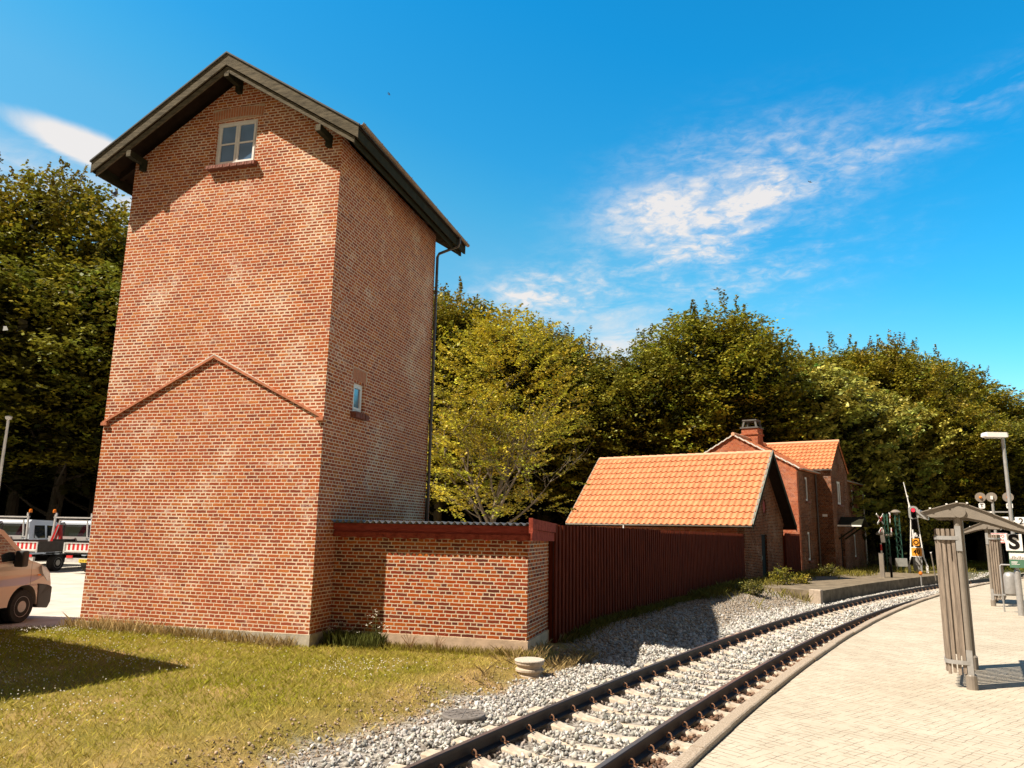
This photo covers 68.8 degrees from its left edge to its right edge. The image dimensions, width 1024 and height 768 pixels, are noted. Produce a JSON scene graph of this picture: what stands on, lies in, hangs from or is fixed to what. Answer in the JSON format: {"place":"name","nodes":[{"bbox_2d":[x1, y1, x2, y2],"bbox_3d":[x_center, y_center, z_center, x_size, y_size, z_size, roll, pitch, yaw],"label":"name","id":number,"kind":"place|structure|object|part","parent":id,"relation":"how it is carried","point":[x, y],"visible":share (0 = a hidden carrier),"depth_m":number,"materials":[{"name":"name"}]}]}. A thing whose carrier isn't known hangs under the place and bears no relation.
{"place":"outdoors","nodes":[
{"label":"outdoors","id":0,"kind":"place"},
{"bbox_2d":[0,561,84,629],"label":"parking lot","id":1,"kind":"structure","parent":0,"point":[67,579],"depth_m":19.72,"materials":[{"name":"grey asphalt"}]},
{"bbox_2d":[0,416,12,484],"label":"street lamp","id":2,"kind":"object","parent":1,"relation":"on","point":[8,418],"visible":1,"depth_m":40.31,"materials":[{"name":"grey metal"}]},
{"bbox_2d":[0,529,51,623],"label":"parked van","id":3,"kind":"object","parent":1,"relation":"on","point":[25,584],"visible":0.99,"depth_m":15.18,"materials":[{"name":"beige paint"}]},
{"bbox_3d":[-10.133,3.282,14.830,0.128,0.580,1.100,0,-11,7],"label":"side window","id":4,"kind":"part","parent":3,"relation":"part of","materials":[{"name":"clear glass"}]},
{"bbox_2d":[0,509,64,561],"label":"tipper truck","id":5,"kind":"object","parent":1,"relation":"on","point":[20,529],"visible":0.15,"depth_m":34.09,"materials":[{"name":"white paint"}]},
{"bbox_3d":[-22.764,6.626,34.056,1.440,0.540,0.040,-1,-11,10],"label":"rear window","id":6,"kind":"part","parent":5,"relation":"part of","materials":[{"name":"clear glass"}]},
{"bbox_3d":[-21.778,6.808,34.451,0.132,0.570,0.620,-1,-11,10],"label":"side window","id":7,"kind":"part","parent":5,"relation":"part of","materials":[{"name":"black glass"}]},
{"bbox_3d":[-21.617,6.983,35.335,0.132,0.570,0.950,-1,-11,10],"label":"side window","id":8,"kind":"part","parent":5,"relation":"part of","materials":[{"name":"black glass"}]},
{"bbox_2d":[13,509,92,570],"bbox_3d":[-19.673,6.901,33.286,2.186,2.580,6.084,-1,-11,10],"label":"tipper truck","id":9,"kind":"object","parent":1,"relation":"on","point":[69,531],"visible":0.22,"depth_m":32.41,"materials":[{"name":"white paint"}]},
{"bbox_3d":[-19.621,6.598,33.607,1.440,0.540,0.040,-1,-11,10],"label":"rear window","id":10,"kind":"part","parent":9,"relation":"part of","materials":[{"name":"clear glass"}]},
{"bbox_2d":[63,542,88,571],"bbox_3d":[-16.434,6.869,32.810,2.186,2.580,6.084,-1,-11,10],"label":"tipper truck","id":11,"kind":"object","parent":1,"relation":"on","point":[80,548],"visible":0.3,"depth_m":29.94,"materials":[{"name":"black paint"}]},
{"bbox_2d":[109,187,117,196],"bbox_3d":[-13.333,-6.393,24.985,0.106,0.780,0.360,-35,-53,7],"label":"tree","id":12,"kind":"object","parent":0,"point":[115,193],"visible":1,"depth_m":25.04,"materials":[{"name":"green plant"}]},
{"bbox_2d":[0,556,1023,767],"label":"grass","id":13,"kind":"structure","parent":0,"point":[343,640],"depth_m":11.34,"materials":[{"name":"green plant"}]},
{"bbox_2d":[0,558,1023,767],"bbox_3d":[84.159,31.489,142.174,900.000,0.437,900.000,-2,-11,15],"label":"ground","id":14,"kind":"structure","parent":0,"point":[509,672],"depth_m":9.45,"materials":[{"name":"grey gravel"}]},
{"bbox_2d":[0,211,52,332],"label":"beech tree","id":15,"kind":"object","parent":14,"relation":"on","point":[18,225],"visible":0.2,"depth_m":46.48,"materials":[{"name":"green plant"}]},
{"bbox_2d":[2,246,120,520],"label":"beech tree","id":16,"kind":"object","parent":14,"relation":"on","point":[89,509],"visible":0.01,"depth_m":54.91,"materials":[{"name":"green plant"}]},
{"bbox_2d":[0,240,124,522],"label":"beech tree","id":17,"kind":"object","parent":14,"relation":"on","point":[80,305],"visible":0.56,"depth_m":43.61,"materials":[{"name":"green plant"}]},
{"bbox_2d":[0,154,131,518],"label":"beech tree","id":18,"kind":"object","parent":14,"relation":"on","point":[53,216],"visible":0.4,"depth_m":49.40,"materials":[{"name":"green plant"}]},
{"bbox_2d":[14,250,122,492],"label":"beech tree","id":19,"kind":"object","parent":14,"relation":"on","point":[108,341],"visible":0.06,"depth_m":48.02,"materials":[{"name":"green plant"}]},
{"bbox_2d":[0,624,469,757],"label":"clover flowers","id":20,"kind":"object","parent":14,"relation":"on","point":[126,666],"visible":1,"depth_m":11.47,"materials":[{"name":"plant"}]},
{"bbox_2d":[80,51,469,647],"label":"brick tower","id":21,"kind":"structure","parent":14,"relation":"on","point":[265,422],"depth_m":15.30,"materials":[{"name":"brick"}]},
{"bbox_2d":[215,119,257,164],"bbox_3d":[-5.921,-5.194,16.138,1.010,1.030,0.074,-2,-11,15],"label":"window","id":22,"kind":"structure","parent":21,"relation":"in","point":[236,142],"depth_m":16.13,"materials":[{"name":"white paint"}]},
{"bbox_2d":[352,383,361,411],"bbox_3d":[-3.287,0.301,15.686,0.074,0.610,0.480,-2,-11,15],"label":"window","id":23,"kind":"structure","parent":21,"relation":"in","point":[357,395],"depth_m":15.75,"materials":[{"name":"white paint"}]},
{"bbox_2d":[371,608,387,644],"bbox_3d":[-2.497,4.494,13.694,0.420,0.688,0.282,-10,-15,43],"label":"flowering weed","id":24,"kind":"object","parent":14,"relation":"on","point":[377,625],"visible":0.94,"depth_m":13.68,"materials":[{"name":"white plant"}]},
{"bbox_2d":[401,632,418,647],"bbox_3d":[-1.855,4.660,13.531,0.325,0.327,0.124,1,-11,1],"label":"dry weed","id":25,"kind":"object","parent":14,"relation":"on","point":[410,642],"visible":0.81,"depth_m":13.53,"materials":[{"name":"brown plant"}]},
{"bbox_2d":[434,633,445,649],"bbox_3d":[-1.289,4.651,13.422,0.247,0.325,0.161,-2,-11,15],"label":"dry weed","id":26,"kind":"object","parent":14,"relation":"on","point":[436,643],"visible":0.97,"depth_m":13.42,"materials":[{"name":"brown plant"}]},
{"bbox_2d":[330,518,556,654],"bbox_3d":[-1.244,4.041,14.788,4.011,2.740,2.586,-2,-11,15],"label":"brick annex","id":27,"kind":"object","parent":14,"relation":"on","point":[473,584],"visible":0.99,"depth_m":13.84,"materials":[{"name":"red brick"}]},
{"bbox_2d":[429,286,469,499],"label":"beech tree","id":28,"kind":"object","parent":14,"relation":"on","point":[441,289],"depth_m":57.98,"materials":[{"name":"green plant"}]},
{"bbox_2d":[442,708,485,724],"bbox_3d":[-0.618,4.277,9.589,0.560,0.112,0.560,-2,-11,15],"label":"manhole cover","id":29,"kind":"object","parent":14,"relation":"on","point":[462,716],"visible":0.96,"depth_m":9.48,"materials":[{"name":"concrete"}]},
{"bbox_2d":[425,276,547,521],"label":"beech tree","id":30,"kind":"object","parent":14,"relation":"on","point":[455,314],"visible":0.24,"depth_m":45.14,"materials":[{"name":"green plant"}]},
{"bbox_2d":[425,303,597,522],"bbox_3d":[-0.549,2.419,28.831,8.231,10.838,8.237,-2,-11,15],"label":"young beech","id":31,"kind":"object","parent":14,"relation":"on","point":[491,441],"visible":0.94,"depth_m":28.02,"materials":[{"name":"green plant"}]},
{"bbox_2d":[426,308,597,522],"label":"beech tree","id":32,"kind":"object","parent":14,"relation":"on","point":[535,364],"visible":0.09,"depth_m":48.66,"materials":[{"name":"green plant"}]},
{"bbox_2d":[0,438,1023,559],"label":"woodland","id":33,"kind":"object","parent":14,"relation":"on","point":[41,500],"visible":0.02,"depth_m":61.84,"materials":[{"name":"green plant"}]},
{"bbox_2d":[515,657,544,678],"bbox_3d":[0.291,4.787,12.405,0.504,0.422,0.504,-2,-11,15],"label":"drain riser","id":34,"kind":"object","parent":14,"relation":"on","point":[528,667],"visible":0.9,"depth_m":12.24,"materials":[{"name":"concrete"}]},
{"bbox_2d":[519,316,572,530],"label":"birch tree","id":35,"kind":"object","parent":14,"relation":"on","point":[539,516],"visible":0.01,"depth_m":58.24,"materials":[{"name":"green plant"}]},
{"bbox_2d":[495,321,613,531],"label":"beech tree","id":36,"kind":"object","parent":14,"relation":"on","point":[559,336],"visible":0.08,"depth_m":51.62,"materials":[{"name":"green plant"}]},
{"bbox_2d":[140,572,988,767],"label":"ballast","id":37,"kind":"structure","parent":14,"relation":"on","point":[453,729],"depth_m":11.35,"materials":[{"name":"gravel"}]},
{"bbox_2d":[504,339,675,520],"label":"beech tree","id":38,"kind":"object","parent":14,"relation":"on","point":[602,402],"visible":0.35,"depth_m":48.65,"materials":[{"name":"green plant"}]},
{"bbox_2d":[548,525,745,642],"bbox_3d":[5.260,5.687,23.142,0.152,2.343,18.969,-5,-12,28],"label":"slatted fence","id":39,"kind":"object","parent":14,"relation":"on","point":[595,572],"visible":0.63,"depth_m":18.55,"materials":[{"name":"red paint"}]},
{"bbox_2d":[587,363,717,472],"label":"beech tree","id":40,"kind":"object","parent":14,"relation":"on","point":[637,433],"visible":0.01,"depth_m":52.69,"materials":[{"name":"green plant"}]},
{"bbox_2d":[573,323,748,460],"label":"beech tree","id":41,"kind":"object","parent":14,"relation":"on","point":[649,392],"visible":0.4,"depth_m":48.36,"materials":[{"name":"green plant"}]},
{"bbox_2d":[565,450,796,579],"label":"tiled shed","id":42,"kind":"structure","parent":14,"relation":"on","point":[743,492],"depth_m":34.63,"materials":[{"name":"tile"}]},
{"bbox_2d":[761,534,766,576],"bbox_3d":[11.282,7.824,33.525,0.090,2.110,0.830,-7,-13,35],"label":"door","id":43,"kind":"structure","parent":42,"relation":"in","point":[762,535],"depth_m":33.66,"materials":[{"name":"black paint"}]},
{"bbox_2d":[386,575,1022,767],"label":"railway track","id":44,"kind":"structure","parent":14,"relation":"on","point":[472,750],"depth_m":10.21,"materials":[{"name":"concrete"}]},
{"bbox_2d":[615,287,829,454],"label":"beech tree","id":45,"kind":"object","parent":14,"relation":"on","point":[748,352],"visible":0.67,"depth_m":48.63,"materials":[{"name":"green plant"}]},
{"bbox_2d":[735,579,768,595],"bbox_3d":[8.256,6.982,25.575,0.924,0.599,1.229,10,-14,-40],"label":"wild shrub","id":46,"kind":"object","parent":14,"relation":"on","point":[755,587],"visible":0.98,"depth_m":25.52,"materials":[{"name":"green plant"}]},
{"bbox_2d":[693,314,812,430],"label":"beech tree","id":47,"kind":"object","parent":14,"relation":"on","point":[769,358],"visible":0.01,"depth_m":57.80,"materials":[{"name":"green plant"}]},
{"bbox_2d":[769,566,796,584],"bbox_3d":[10.731,7.615,29.555,1.128,0.967,1.145,-2,-11,15],"label":"wild shrub","id":48,"kind":"object","parent":14,"relation":"on","point":[782,573],"visible":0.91,"depth_m":29.48,"materials":[{"name":"green plant"}]},
{"bbox_2d":[704,419,868,572],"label":"brick house","id":49,"kind":"structure","parent":14,"relation":"on","point":[816,482],"depth_m":41.53,"materials":[{"name":"red brick"}]},
{"bbox_2d":[805,477,807,500],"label":"window","id":50,"kind":"structure","parent":49,"relation":"in","point":[805,477],"depth_m":40.50,"materials":[{"name":"grey glass"}]},
{"bbox_2d":[807,532,810,559],"bbox_3d":[15.764,8.628,39.769,0.074,1.470,0.550,-7,-14,35],"label":"window","id":51,"kind":"structure","parent":49,"relation":"in","point":[807,532],"depth_m":39.85,"materials":[{"name":"white paint"}]},
{"bbox_2d":[837,482,840,503],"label":"window","id":52,"kind":"structure","parent":49,"relation":"in","point":[838,483],"depth_m":42.80,"materials":[{"name":"white paint"}]},
{"bbox_2d":[841,534,843,565],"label":"door","id":53,"kind":"structure","parent":49,"relation":"in","point":[841,534],"depth_m":42.39,"materials":[{"name":"black paint"}]},
{"bbox_2d":[722,339,860,440],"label":"beech tree","id":54,"kind":"object","parent":14,"relation":"on","point":[803,356],"depth_m":57.16,"materials":[{"name":"green plant"}]},
{"bbox_2d":[783,533,801,576],"bbox_3d":[13.896,8.563,36.971,0.152,2.301,2.950,-6,-13,33],"label":"slatted fence","id":55,"kind":"object","parent":14,"relation":"on","point":[791,552],"visible":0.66,"depth_m":36.66,"materials":[{"name":"red paint"}]},
{"bbox_2d":[790,572,811,583],"bbox_3d":[11.654,7.953,30.284,0.932,0.688,0.853,11,-15,-41],"label":"wild shrub","id":56,"kind":"object","parent":14,"relation":"on","point":[802,579],"visible":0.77,"depth_m":30.17,"materials":[{"name":"green plant"}]},
{"bbox_2d":[809,589,822,603],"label":"platform end block","id":57,"kind":"structure","parent":14,"relation":"on","point":[817,595],"depth_m":26.22,"materials":[{"name":"concrete"}]},
{"bbox_2d":[715,362,931,540],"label":"chestnut tree","id":58,"kind":"object","parent":14,"relation":"on","point":[843,388],"visible":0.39,"depth_m":50.02,"materials":[{"name":"green plant"}]},
{"bbox_2d":[818,563,842,575],"bbox_3d":[15.528,9.059,36.347,1.228,0.777,1.249,-2,-11,15],"label":"wild shrub","id":59,"kind":"object","parent":14,"relation":"on","point":[831,570],"visible":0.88,"depth_m":36.26,"materials":[{"name":"green plant"}]},
{"bbox_2d":[665,577,1023,767],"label":"platform edge","id":60,"kind":"object","parent":14,"relation":"on","point":[698,750],"visible":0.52,"depth_m":8.73,"materials":[{"name":"concrete"}]},
{"bbox_2d":[759,572,938,602],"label":"old platform","id":61,"kind":"structure","parent":14,"relation":"on","point":[835,588],"depth_m":31.69,"materials":[{"name":"concrete"}]},
{"bbox_2d":[878,553,884,577],"bbox_3d":[17.797,8.771,35.935,0.220,1.240,0.220,-6,-13,32],"label":"marker post","id":62,"kind":"object","parent":61,"relation":"on","point":[881,565],"visible":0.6,"depth_m":35.86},
{"bbox_2d":[889,557,892,577],"bbox_3d":[18.286,8.887,36.039,0.120,1.070,0.120,-6,-13,32],"label":"marker post","id":63,"kind":"object","parent":61,"relation":"on","point":[891,571],"visible":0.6,"depth_m":36.00,"materials":[{"name":"black metal"}]},
{"bbox_2d":[798,331,915,397],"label":"beech tree","id":64,"kind":"object","parent":14,"relation":"on","point":[834,358],"visible":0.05,"depth_m":62.60,"materials":[{"name":"green plant"}]},
{"bbox_2d":[859,551,877,566],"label":"wild shrub","id":65,"kind":"object","parent":14,"relation":"on","point":[868,559],"visible":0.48,"depth_m":48.96,"materials":[{"name":"green plant"}]},
{"bbox_2d":[799,387,965,564],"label":"chestnut tree","id":66,"kind":"object","parent":14,"relation":"on","point":[886,400],"visible":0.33,"depth_m":52.87,"materials":[{"name":"green plant"}]},
{"bbox_2d":[875,513,890,571],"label":"crossing mast","id":67,"kind":"object","parent":14,"relation":"on","point":[882,533],"visible":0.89,"depth_m":42.20,"materials":[{"name":"green metal"}]},
{"bbox_2d":[885,510,907,572],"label":"crossing mast","id":68,"kind":"object","parent":14,"relation":"on","point":[902,562],"visible":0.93,"depth_m":42.24,"materials":[{"name":"green metal"}]},
{"bbox_2d":[831,329,971,563],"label":"beech tree","id":69,"kind":"object","parent":14,"relation":"on","point":[892,362],"visible":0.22,"depth_m":58.76,"materials":[{"name":"green plant"}]},
{"bbox_2d":[903,482,922,571],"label":"raised barrier","id":70,"kind":"object","parent":14,"relation":"on","point":[915,566],"visible":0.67,"depth_m":43.66,"materials":[{"name":"metal"}]},
{"bbox_2d":[908,506,928,572],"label":"railway signal","id":71,"kind":"object","parent":14,"relation":"on","point":[916,552],"visible":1,"depth_m":43.14,"materials":[{"name":"white paint"}]},
{"bbox_2d":[875,434,963,564],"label":"chestnut tree","id":72,"kind":"object","parent":14,"relation":"on","point":[930,525],"visible":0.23,"depth_m":53.27,"materials":[{"name":"green plant"}]},
{"bbox_2d":[864,337,998,559],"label":"beech tree","id":73,"kind":"object","parent":14,"relation":"on","point":[954,383],"visible":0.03,"depth_m":61.43,"materials":[{"name":"green plant"}]},
{"bbox_2d":[930,552,936,580],"bbox_3d":[20.308,8.788,36.018,0.330,1.342,0.080,10,-14,-38],"label":"leaning post","id":74,"kind":"object","parent":14,"relation":"on","point":[933,566],"visible":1,"depth_m":36.00,"materials":[{"name":"grey metal"}]},
{"bbox_2d":[884,381,1023,534],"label":"beech tree","id":75,"kind":"object","parent":14,"relation":"on","point":[971,479],"visible":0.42,"depth_m":54.03,"materials":[{"name":"green plant"}]},
{"bbox_2d":[909,344,1020,480],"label":"beech tree","id":76,"kind":"object","parent":14,"relation":"on","point":[974,376],"visible":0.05,"depth_m":64.85,"materials":[{"name":"green plant"}]},
{"bbox_2d":[933,406,1023,565],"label":"beech tree","id":77,"kind":"object","parent":14,"relation":"on","point":[1017,485],"visible":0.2,"depth_m":55.73,"materials":[{"name":"green plant"}]},
{"bbox_2d":[949,365,1023,562],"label":"beech tree","id":78,"kind":"object","parent":14,"relation":"on","point":[1015,407],"visible":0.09,"depth_m":64.46,"materials":[{"name":"green plant"}]},
{"bbox_2d":[985,420,1023,534],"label":"beech tree","id":79,"kind":"object","parent":14,"relation":"on","point":[1010,483],"visible":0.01,"depth_m":60.73,"materials":[{"name":"green plant"}]},
{"bbox_2d":[1000,415,1023,561],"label":"beech tree","id":80,"kind":"object","parent":14,"relation":"on","point":[1006,553],"depth_m":69.72,"materials":[{"name":"green plant"}]},
{"bbox_2d":[0,0,1023,410],"label":"sky","id":81,"kind":"structure","parent":0,"point":[610,166],"materials":[{"name":"blue"}]},
{"bbox_2d":[693,579,1023,767],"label":"platform paving","id":82,"kind":"structure","parent":0,"point":[890,692],"depth_m":8.65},
{"bbox_2d":[916,501,1023,690],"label":"platform shelter","id":83,"kind":"object","parent":82,"relation":"on","point":[955,604],"visible":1,"depth_m":10.02,"materials":[{"name":"white paint"}]},
{"bbox_2d":[964,523,1005,605],"bbox_3d":[14.346,5.455,22.841,1.447,2.417,2.125,-6,-13,34],"label":"platform shelter","id":84,"kind":"object","parent":82,"relation":"on","point":[993,562],"visible":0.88,"depth_m":21.97,"materials":[{"name":"white paint"}]},
{"bbox_2d":[975,492,1013,532],"bbox_3d":[19.318,6.222,29.662,1.320,3.800,0.200,-4,-12,26],"label":"crossing signal","id":85,"kind":"object","parent":82,"relation":"on","point":[991,497],"visible":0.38,"depth_m":29.99,"materials":[{"name":"white paint"}]},
{"bbox_2d":[981,432,1023,615],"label":"street lamp","id":86,"kind":"object","parent":82,"relation":"on","point":[1017,572],"visible":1,"depth_m":19.73,"materials":[{"name":"grey metal"}]},
{"bbox_2d":[1005,534,1022,550],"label":"stop sign","id":87,"kind":"object","parent":86,"relation":"attached to","point":[1013,542],"visible":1,"depth_m":19.41,"materials":[{"name":"white metal"}]},
{"bbox_2d":[1008,551,1023,567],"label":"information poster","id":88,"kind":"object","parent":86,"relation":"attached to","point":[1016,559],"visible":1,"depth_m":19.36,"materials":[{"name":"paper"}]},
{"bbox_2d":[1015,517,1023,525],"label":"track sign","id":89,"kind":"object","parent":86,"relation":"attached to","point":[1019,520],"visible":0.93,"depth_m":19.46,"materials":[{"name":"white metal"}]},
{"bbox_2d":[999,564,1015,611],"bbox_3d":[13.351,5.477,20.025,0.400,1.260,0.310,-6,-13,32],"label":"litter bin","id":90,"kind":"object","parent":82,"relation":"on","point":[1009,584],"visible":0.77,"depth_m":19.99,"materials":[{"name":"white metal"}]},
{"bbox_3d":[16.877,6.263,25.866,0.060,2.120,0.060,-2,-11,15],"label":"sign post","id":91,"kind":"object","parent":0,"visible":0},
{"bbox_2d":[991,533,1006,542],"bbox_3d":[16.876,5.358,25.981,0.620,0.340,0.026,-5,-13,30],"label":"signal sign","id":92,"kind":"object","parent":91,"relation":"attached to","point":[1002,536],"visible":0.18,"depth_m":25.90,"materials":[{"name":"white metal"}]}
]}

